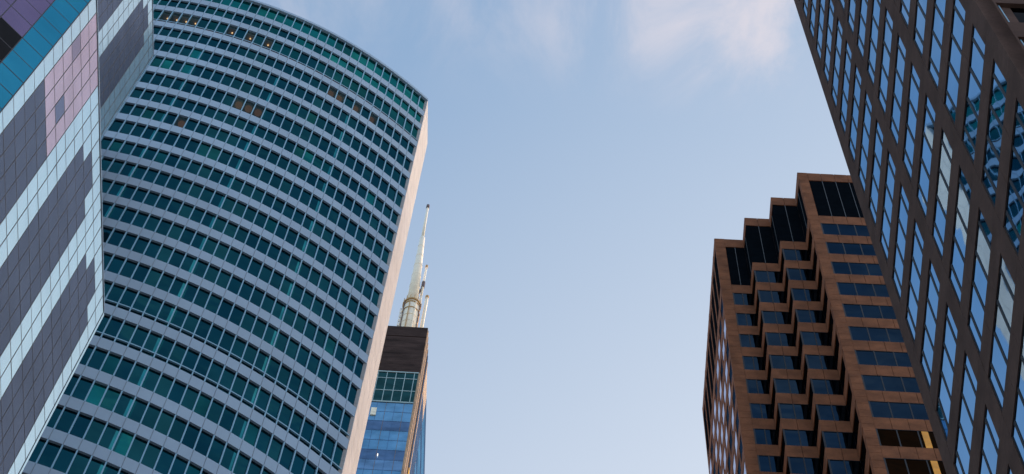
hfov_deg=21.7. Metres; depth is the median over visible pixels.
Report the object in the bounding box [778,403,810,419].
window
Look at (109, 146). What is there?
window frame
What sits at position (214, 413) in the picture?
window
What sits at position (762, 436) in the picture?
window
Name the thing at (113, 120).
window frame
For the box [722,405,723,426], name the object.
window
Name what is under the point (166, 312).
window
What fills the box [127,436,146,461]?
window
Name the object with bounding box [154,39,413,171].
window frame
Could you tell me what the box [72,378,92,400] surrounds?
window
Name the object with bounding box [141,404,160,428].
window
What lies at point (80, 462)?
window
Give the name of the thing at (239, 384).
window
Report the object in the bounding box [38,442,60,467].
window
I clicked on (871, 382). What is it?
window
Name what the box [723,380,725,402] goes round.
window
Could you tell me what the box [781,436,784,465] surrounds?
window
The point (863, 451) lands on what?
window
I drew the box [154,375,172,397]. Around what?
window
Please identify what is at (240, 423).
window
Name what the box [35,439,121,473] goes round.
window frame
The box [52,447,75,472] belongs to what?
window
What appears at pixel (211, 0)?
window frame
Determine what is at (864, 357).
window
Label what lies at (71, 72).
patterned glass tower
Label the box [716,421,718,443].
window
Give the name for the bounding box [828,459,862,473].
window
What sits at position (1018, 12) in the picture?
window
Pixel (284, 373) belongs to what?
window
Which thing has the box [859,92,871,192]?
window
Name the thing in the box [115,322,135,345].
window
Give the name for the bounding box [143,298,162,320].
window
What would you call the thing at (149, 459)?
window
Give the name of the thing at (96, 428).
window
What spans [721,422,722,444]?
window
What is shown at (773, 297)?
window
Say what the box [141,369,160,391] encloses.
window
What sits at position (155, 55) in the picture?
window frame
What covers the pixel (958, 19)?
window
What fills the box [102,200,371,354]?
window frame
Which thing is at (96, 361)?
window
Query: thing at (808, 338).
window
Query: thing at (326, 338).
window frame
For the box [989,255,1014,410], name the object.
window
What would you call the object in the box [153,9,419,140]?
window frame
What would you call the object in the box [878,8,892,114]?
window
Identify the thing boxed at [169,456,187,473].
window
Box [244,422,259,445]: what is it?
window
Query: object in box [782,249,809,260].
window
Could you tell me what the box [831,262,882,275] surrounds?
window
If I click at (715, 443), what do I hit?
window
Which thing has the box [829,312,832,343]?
window
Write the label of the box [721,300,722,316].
window
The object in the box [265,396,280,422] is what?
window
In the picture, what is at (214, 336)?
window
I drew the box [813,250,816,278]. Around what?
window
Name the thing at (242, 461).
window
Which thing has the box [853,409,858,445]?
window
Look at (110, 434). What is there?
window
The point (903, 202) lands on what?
window
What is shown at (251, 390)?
window
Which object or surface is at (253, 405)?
window frame
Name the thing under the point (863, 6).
window
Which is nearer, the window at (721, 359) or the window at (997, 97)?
the window at (997, 97)
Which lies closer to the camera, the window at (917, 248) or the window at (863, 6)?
the window at (917, 248)
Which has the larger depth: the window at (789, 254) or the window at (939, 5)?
the window at (789, 254)
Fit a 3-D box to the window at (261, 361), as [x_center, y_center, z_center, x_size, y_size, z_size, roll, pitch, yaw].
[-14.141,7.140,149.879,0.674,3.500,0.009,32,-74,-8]
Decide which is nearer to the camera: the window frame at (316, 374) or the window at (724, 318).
the window frame at (316, 374)
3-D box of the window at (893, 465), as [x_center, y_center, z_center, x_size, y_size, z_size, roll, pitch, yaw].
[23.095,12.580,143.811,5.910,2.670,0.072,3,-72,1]
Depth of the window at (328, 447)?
146.43 m
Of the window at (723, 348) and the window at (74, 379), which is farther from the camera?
the window at (723, 348)
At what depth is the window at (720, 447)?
180.46 m
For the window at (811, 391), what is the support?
in the stepped granite tower at (808, 368)
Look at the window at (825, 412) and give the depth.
156.63 m
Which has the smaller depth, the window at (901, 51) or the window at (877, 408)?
the window at (901, 51)
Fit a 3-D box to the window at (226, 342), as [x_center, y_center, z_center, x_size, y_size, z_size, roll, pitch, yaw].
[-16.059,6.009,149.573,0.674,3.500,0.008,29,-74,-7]
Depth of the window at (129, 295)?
149.30 m
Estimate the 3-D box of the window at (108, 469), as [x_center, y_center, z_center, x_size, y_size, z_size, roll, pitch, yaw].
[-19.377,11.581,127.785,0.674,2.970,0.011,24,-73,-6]
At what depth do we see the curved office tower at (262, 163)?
166.03 m
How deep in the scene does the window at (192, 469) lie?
133.29 m
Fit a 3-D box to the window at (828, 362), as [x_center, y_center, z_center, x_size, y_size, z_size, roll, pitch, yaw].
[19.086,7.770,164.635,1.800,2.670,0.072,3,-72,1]
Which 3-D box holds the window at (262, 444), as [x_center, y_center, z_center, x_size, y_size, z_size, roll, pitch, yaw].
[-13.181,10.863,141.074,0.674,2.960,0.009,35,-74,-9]
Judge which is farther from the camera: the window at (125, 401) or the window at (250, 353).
the window at (250, 353)
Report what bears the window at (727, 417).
in the stepped granite tower at (808, 368)
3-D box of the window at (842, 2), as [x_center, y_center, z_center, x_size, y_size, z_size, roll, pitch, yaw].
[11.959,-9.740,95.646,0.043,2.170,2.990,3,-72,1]
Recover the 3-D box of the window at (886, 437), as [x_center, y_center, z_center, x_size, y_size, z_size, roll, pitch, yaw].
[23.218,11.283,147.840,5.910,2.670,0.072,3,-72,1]
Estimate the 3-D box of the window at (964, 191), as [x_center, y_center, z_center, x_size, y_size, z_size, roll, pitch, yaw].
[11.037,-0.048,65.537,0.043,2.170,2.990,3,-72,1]
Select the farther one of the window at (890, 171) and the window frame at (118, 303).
the window frame at (118, 303)
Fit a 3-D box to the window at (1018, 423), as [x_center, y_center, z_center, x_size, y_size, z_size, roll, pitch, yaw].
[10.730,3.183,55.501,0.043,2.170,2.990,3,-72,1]
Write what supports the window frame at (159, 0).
in the curved office tower at (262, 163)
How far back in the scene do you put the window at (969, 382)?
63.41 m
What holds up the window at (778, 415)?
in the stepped granite tower at (808, 368)
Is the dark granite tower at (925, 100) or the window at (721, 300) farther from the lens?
the window at (721, 300)
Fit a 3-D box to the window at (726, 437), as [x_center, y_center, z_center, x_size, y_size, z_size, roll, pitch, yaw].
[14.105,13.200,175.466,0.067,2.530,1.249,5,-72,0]
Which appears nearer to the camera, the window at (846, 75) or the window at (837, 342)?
the window at (846, 75)
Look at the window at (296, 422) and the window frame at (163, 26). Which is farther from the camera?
the window frame at (163, 26)
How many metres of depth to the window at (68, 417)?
131.77 m
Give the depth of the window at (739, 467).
162.73 m
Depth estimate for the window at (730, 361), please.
174.29 m
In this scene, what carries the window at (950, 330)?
in the dark granite tower at (925, 100)
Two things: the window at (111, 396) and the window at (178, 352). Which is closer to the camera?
the window at (111, 396)
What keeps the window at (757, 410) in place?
in the stepped granite tower at (808, 368)
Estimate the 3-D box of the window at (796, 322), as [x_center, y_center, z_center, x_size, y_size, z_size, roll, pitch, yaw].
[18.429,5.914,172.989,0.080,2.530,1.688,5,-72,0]
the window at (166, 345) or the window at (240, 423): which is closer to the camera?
the window at (240, 423)
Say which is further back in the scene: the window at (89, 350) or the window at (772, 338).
the window at (772, 338)
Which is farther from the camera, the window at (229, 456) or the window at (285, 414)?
the window at (285, 414)
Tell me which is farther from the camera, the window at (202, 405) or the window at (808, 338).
the window at (808, 338)
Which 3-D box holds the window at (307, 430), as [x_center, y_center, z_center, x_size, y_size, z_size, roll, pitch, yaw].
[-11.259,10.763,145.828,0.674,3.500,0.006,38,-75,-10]
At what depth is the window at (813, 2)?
107.14 m
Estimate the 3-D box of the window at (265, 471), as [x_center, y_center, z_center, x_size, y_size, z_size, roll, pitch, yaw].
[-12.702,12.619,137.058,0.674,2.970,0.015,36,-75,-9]
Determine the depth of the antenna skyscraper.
453.19 m
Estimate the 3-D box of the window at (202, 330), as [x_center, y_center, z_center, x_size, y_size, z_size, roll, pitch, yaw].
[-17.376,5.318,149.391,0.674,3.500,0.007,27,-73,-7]
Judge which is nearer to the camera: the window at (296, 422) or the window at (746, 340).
the window at (296, 422)
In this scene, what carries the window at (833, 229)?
in the stepped granite tower at (808, 368)
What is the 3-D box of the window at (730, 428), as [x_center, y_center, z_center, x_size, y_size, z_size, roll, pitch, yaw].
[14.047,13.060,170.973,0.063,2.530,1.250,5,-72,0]
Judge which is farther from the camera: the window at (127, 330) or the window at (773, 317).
the window at (773, 317)
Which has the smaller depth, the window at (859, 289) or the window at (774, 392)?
the window at (774, 392)
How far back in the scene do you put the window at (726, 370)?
178.64 m
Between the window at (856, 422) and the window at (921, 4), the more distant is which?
the window at (856, 422)
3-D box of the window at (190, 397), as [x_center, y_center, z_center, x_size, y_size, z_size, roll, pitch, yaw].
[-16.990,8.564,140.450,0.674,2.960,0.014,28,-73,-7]
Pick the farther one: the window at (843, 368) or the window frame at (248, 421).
the window at (843, 368)
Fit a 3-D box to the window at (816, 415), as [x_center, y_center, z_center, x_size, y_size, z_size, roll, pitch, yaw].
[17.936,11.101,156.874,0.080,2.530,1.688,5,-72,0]
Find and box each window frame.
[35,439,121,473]
[53,406,202,473]
[70,375,263,473]
[86,346,317,473]
[95,315,346,471]
[101,136,386,284]
[101,156,382,306]
[102,178,377,323]
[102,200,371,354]
[105,254,360,406]
[105,282,354,436]
[106,118,391,263]
[106,228,366,380]
[118,102,396,245]
[128,86,400,223]
[138,70,405,202]
[148,55,408,189]
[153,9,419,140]
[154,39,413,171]
[157,0,422,124]
[157,26,416,150]
[211,0,425,111]
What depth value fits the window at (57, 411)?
131.77 m
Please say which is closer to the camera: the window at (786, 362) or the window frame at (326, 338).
the window frame at (326, 338)
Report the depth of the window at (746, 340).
177.92 m
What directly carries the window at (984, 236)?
in the dark granite tower at (925, 100)
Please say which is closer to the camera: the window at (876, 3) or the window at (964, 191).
the window at (964, 191)
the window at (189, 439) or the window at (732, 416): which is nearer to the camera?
the window at (189, 439)
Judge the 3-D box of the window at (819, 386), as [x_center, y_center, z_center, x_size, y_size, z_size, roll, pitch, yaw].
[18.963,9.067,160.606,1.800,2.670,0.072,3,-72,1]
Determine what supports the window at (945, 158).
in the dark granite tower at (925, 100)
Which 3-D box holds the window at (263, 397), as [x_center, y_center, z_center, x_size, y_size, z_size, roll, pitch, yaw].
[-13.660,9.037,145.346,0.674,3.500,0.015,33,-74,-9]
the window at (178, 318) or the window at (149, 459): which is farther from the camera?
the window at (178, 318)
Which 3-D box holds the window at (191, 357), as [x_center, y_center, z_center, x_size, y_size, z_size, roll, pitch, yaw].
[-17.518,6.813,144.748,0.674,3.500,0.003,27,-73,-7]
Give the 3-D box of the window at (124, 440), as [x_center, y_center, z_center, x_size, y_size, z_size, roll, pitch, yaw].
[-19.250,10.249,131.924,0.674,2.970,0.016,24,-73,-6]
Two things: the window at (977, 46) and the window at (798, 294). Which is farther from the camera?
the window at (798, 294)
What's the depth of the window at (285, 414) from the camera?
145.89 m
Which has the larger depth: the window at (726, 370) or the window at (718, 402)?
the window at (718, 402)
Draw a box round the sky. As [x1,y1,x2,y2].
[257,0,849,473]
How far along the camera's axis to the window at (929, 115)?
72.35 m
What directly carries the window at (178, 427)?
in the curved office tower at (262, 163)
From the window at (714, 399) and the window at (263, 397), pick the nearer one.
the window at (263, 397)
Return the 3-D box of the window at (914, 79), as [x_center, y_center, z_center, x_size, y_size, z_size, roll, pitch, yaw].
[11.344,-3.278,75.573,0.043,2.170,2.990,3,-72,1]
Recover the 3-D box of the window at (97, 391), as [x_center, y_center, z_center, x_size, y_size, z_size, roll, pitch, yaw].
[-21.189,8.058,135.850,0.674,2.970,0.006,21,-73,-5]
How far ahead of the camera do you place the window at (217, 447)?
136.72 m
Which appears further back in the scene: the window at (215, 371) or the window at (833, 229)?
the window at (833, 229)
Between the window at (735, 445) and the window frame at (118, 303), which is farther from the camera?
the window at (735, 445)
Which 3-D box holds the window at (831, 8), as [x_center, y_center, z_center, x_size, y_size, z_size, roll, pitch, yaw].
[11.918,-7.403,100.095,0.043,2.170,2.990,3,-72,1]
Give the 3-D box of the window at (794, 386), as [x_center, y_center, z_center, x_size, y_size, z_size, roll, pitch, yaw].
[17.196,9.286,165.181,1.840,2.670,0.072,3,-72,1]
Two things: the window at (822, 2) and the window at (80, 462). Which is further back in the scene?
the window at (80, 462)
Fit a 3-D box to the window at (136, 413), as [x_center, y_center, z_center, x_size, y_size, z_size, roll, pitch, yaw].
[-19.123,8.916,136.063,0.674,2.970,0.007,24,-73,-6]
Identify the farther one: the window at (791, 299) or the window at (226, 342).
the window at (791, 299)
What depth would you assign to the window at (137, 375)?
140.25 m
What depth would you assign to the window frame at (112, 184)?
166.33 m
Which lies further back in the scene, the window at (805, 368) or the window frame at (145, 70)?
the window frame at (145, 70)
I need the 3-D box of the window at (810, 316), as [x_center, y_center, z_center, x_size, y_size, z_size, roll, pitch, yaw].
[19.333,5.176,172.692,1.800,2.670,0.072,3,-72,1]
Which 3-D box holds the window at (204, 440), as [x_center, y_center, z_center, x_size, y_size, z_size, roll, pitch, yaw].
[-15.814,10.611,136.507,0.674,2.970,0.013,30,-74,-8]
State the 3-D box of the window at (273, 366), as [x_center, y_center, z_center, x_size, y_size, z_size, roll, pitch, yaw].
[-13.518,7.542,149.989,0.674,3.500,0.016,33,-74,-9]
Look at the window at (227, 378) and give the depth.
145.32 m
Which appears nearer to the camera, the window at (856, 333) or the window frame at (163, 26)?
the window at (856, 333)
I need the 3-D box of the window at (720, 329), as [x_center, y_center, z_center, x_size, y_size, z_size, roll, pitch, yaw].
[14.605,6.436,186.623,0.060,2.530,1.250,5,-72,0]
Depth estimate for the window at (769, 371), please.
169.78 m
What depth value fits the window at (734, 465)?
167.18 m
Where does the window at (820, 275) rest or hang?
in the stepped granite tower at (808, 368)
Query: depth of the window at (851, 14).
92.62 m
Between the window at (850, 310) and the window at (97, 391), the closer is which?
the window at (97, 391)
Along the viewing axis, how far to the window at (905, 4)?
78.09 m
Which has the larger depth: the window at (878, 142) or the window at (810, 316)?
the window at (810, 316)
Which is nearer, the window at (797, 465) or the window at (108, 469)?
the window at (108, 469)
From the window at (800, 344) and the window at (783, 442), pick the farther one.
the window at (800, 344)
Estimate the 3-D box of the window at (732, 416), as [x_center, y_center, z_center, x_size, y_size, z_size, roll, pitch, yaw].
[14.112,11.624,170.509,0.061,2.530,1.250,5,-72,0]
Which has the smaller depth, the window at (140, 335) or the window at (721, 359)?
the window at (140, 335)
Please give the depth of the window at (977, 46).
64.52 m
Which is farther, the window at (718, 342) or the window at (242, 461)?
the window at (718, 342)
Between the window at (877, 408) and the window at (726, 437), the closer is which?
the window at (877, 408)
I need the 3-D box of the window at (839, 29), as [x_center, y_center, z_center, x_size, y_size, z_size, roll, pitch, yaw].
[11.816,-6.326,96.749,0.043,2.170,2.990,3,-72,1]
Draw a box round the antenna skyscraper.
[356,204,429,473]
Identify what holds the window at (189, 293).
in the curved office tower at (262, 163)
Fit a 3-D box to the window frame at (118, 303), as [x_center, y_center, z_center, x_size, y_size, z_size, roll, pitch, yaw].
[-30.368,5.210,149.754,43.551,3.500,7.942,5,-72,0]
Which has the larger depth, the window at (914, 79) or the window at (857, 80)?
the window at (857, 80)
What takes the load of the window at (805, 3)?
in the dark granite tower at (925, 100)
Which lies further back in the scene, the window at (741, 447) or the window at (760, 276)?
the window at (760, 276)
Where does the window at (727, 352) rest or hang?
in the stepped granite tower at (808, 368)
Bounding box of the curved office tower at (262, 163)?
[21,0,427,473]
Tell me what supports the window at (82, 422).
in the curved office tower at (262, 163)
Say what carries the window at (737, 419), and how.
in the stepped granite tower at (808, 368)
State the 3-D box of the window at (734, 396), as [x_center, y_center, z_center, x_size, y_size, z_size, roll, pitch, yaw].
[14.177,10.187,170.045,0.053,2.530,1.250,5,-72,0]
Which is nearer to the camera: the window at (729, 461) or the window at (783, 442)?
the window at (783, 442)
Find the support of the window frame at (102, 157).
in the curved office tower at (262, 163)
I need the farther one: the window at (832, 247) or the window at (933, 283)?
the window at (832, 247)
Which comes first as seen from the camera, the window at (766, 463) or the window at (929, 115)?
the window at (929, 115)
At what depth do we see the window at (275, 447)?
141.30 m
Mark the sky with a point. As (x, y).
(585, 162)
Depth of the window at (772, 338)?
173.29 m
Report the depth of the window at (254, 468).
137.69 m
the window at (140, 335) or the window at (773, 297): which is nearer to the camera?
the window at (140, 335)
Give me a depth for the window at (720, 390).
183.62 m
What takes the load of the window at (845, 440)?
in the stepped granite tower at (808, 368)
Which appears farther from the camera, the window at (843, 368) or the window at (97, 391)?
the window at (843, 368)
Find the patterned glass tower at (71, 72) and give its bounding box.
[0,0,153,473]
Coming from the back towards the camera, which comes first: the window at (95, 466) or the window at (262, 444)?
the window at (262, 444)
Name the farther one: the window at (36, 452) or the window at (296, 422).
the window at (296, 422)
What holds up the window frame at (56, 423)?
in the curved office tower at (262, 163)
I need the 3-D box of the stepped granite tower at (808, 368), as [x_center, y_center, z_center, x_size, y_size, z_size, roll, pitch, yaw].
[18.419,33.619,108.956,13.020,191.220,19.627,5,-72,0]
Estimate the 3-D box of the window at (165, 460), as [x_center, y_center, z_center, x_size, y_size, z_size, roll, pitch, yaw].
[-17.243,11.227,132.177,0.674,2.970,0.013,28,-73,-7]
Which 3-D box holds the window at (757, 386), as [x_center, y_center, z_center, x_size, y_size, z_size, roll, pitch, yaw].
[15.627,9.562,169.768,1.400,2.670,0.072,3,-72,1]
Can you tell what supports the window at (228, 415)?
in the curved office tower at (262, 163)
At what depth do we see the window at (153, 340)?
144.83 m
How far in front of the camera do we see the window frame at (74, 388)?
136.35 m
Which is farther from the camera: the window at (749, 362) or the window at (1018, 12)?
the window at (749, 362)
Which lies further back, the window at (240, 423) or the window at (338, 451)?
the window at (338, 451)
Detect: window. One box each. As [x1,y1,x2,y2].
[29,439,45,461]
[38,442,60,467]
[47,406,62,427]
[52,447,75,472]
[55,409,77,432]
[63,375,78,395]
[67,453,90,473]
[70,414,91,437]
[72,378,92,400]
[79,346,93,364]
[84,419,105,443]
[85,458,104,473]
[86,383,106,405]
[87,348,107,369]
[94,315,109,336]
[98,425,119,449]
[100,388,120,410]
[101,0,424,473]
[101,353,120,374]
[102,318,122,340]
[102,464,118,473]
[105,284,124,306]
[113,430,133,455]
[114,393,133,416]
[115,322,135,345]
[115,358,133,379]
[118,289,137,310]
[127,399,147,422]
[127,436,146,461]
[128,327,148,350]
[128,363,147,385]
[130,293,149,315]
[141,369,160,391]
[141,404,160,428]
[141,443,160,468]
[142,332,161,356]
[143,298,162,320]
[154,337,174,362]
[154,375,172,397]
[155,411,173,434]
[155,449,174,473]
[156,303,174,325]
[167,343,186,368]
[168,308,186,330]
[168,381,185,403]
[168,417,186,441]
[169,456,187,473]
[180,349,198,373]
[181,314,198,336]
[181,387,198,409]
[181,424,199,448]
[186,463,200,473]
[193,319,210,342]
[193,355,210,380]
[193,393,210,416]
[195,431,212,455]
[205,325,222,348]
[205,361,222,386]
[207,400,223,423]
[208,438,224,462]
[218,331,234,355]
[218,368,234,393]
[219,407,235,430]
[220,445,236,470]
[229,337,245,361]
[230,375,246,400]
[231,414,247,438]
[233,452,249,473]
[241,344,257,368]
[242,381,258,407]
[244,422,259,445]
[247,460,261,473]
[253,350,268,375]
[254,388,269,415]
[256,429,270,453]
[262,468,271,473]
[264,358,279,382]
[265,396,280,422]
[267,437,282,461]
[276,365,290,389]
[277,403,292,430]
[288,411,302,438]
[299,419,313,446]
[310,427,324,454]
[321,435,334,463]
[332,444,342,470]
[711,441,712,456]
[714,399,715,418]
[715,381,716,400]
[715,443,716,460]
[716,358,718,380]
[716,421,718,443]
[718,342,719,358]
[718,402,719,420]
[719,318,721,339]
[719,381,721,403]
[719,447,720,467]
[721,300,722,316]
[721,359,722,378]
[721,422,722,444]
[722,340,724,362]
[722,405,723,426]
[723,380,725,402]
[723,446,725,470]
[724,318,725,338]
[725,363,727,385]
[725,429,727,450]
[726,339,728,360]
[726,403,728,426]
[728,385,730,407]
[728,452,730,473]
[730,361,731,382]
[730,428,731,450]
[731,407,733,430]
[733,293,753,304]
[733,388,735,410]
[733,457,735,473]
[734,429,736,454]
[736,313,757,325]
[736,410,738,434]
[738,459,740,473]
[739,334,760,347]
[740,436,742,462]
[742,356,764,369]
[746,379,768,393]
[749,403,773,418]
[753,428,777,444]
[754,270,782,283]
[757,455,782,472]
[758,290,786,303]
[761,311,790,324]
[765,332,795,346]
[768,358,770,390]
[769,355,800,369]
[772,384,775,413]
[773,378,805,393]
[776,408,779,440]
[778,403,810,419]
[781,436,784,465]
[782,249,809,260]
[783,429,816,446]
[786,268,814,280]
[787,457,821,473]
[789,293,792,319]
[791,288,820,301]
[794,312,797,341]
[795,309,825,322]
[798,335,802,365]
[800,331,830,345]
[803,0,807,19]
[803,358,807,389]
[805,354,836,369]
[808,231,811,258]
[809,0,815,37]
[809,382,812,413]
[810,379,842,394]
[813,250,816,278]
[814,409,818,442]
[816,0,824,58]
[816,404,849,420]
[818,270,821,299]
[820,223,869,235]
[820,437,824,470]
[822,431,856,448]
[823,290,827,319]
[824,0,833,82]
[825,242,875,255]
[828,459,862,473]
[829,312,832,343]
[831,18,841,106]
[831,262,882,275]
[834,333,838,365]
[836,282,888,297]
[839,0,844,10]
[840,40,851,133]
[840,357,845,392]
[842,304,895,319]
[847,384,851,416]
[848,0,855,33]
[848,326,903,342]
[849,65,860,160]
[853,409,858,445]
[854,350,911,366]
[857,0,867,58]
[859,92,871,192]
[860,437,865,473]
[861,375,919,392]
[867,0,880,85]
[868,401,928,420]
[869,119,882,224]
[875,428,937,448]
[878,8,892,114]
[880,150,894,260]
[883,458,945,473]
[890,34,905,144]
[892,184,908,299]
[900,0,909,27]
[903,64,919,180]
[906,221,923,341]
[914,0,926,56]
[917,94,934,217]
[920,260,939,389]
[928,0,945,89]
[932,129,951,258]
[937,305,956,440]
[944,0,964,124]
[949,167,970,304]
[954,352,976,473]
[962,25,984,163]
[968,208,991,354]
[979,407,998,473]
[982,60,1006,207]
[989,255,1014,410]
[998,5,1023,45]
[1004,99,1023,254]
[1012,326,1023,465]
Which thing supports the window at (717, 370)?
in the stepped granite tower at (808, 368)
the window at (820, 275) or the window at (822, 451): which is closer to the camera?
the window at (822, 451)
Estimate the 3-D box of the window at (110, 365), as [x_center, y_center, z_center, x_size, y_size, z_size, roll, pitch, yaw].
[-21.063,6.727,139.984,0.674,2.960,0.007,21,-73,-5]
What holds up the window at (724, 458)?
in the stepped granite tower at (808, 368)
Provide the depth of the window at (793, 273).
180.86 m
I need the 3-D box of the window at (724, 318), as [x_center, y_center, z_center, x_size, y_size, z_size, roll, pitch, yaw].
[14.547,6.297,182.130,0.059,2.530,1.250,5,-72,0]
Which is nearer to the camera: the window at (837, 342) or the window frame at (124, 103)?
the window at (837, 342)
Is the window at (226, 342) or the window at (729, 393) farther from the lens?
the window at (729, 393)
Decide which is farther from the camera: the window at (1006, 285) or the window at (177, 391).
the window at (177, 391)
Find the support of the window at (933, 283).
in the dark granite tower at (925, 100)
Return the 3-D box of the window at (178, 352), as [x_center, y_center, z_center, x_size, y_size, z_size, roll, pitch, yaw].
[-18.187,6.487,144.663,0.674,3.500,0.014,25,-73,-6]
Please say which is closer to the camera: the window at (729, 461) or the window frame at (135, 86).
the window at (729, 461)
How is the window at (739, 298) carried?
in the stepped granite tower at (808, 368)
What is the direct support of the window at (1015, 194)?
in the dark granite tower at (925, 100)
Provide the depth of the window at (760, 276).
185.37 m
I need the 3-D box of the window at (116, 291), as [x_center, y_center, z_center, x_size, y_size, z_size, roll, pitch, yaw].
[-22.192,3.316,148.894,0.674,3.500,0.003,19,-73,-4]
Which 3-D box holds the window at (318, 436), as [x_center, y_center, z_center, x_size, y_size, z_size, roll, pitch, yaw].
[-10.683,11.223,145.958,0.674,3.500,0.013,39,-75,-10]
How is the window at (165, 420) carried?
in the curved office tower at (262, 163)
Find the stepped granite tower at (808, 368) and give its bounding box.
[702,172,945,473]
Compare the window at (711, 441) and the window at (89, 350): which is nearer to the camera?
the window at (89, 350)
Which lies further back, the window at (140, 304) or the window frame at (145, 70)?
the window frame at (145, 70)
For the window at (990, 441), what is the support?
in the dark granite tower at (925, 100)
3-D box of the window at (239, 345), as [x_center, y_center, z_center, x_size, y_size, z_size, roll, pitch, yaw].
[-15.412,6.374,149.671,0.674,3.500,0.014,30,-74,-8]
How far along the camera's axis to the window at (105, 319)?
144.62 m
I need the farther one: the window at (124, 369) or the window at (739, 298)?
the window at (739, 298)
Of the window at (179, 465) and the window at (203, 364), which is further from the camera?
the window at (203, 364)
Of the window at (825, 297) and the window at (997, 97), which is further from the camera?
the window at (825, 297)
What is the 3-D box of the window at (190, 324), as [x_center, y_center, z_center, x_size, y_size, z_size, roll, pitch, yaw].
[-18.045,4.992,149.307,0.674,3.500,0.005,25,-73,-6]
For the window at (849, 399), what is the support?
in the stepped granite tower at (808, 368)
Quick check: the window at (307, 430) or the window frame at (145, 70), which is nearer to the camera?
the window at (307, 430)
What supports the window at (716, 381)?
in the stepped granite tower at (808, 368)
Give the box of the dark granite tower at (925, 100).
[794,0,1023,473]
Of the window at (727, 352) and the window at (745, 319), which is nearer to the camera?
the window at (727, 352)
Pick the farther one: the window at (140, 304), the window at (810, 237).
the window at (810, 237)
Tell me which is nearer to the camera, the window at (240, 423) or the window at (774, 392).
the window at (240, 423)
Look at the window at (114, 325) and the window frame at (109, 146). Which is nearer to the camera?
the window at (114, 325)
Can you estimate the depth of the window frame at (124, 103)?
182.59 m
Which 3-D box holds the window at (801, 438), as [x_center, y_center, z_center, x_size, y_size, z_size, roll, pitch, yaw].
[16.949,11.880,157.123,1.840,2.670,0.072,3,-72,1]
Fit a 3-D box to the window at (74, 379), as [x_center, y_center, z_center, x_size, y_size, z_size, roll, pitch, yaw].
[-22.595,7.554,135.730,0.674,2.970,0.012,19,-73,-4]
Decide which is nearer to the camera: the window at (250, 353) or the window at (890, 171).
the window at (890, 171)

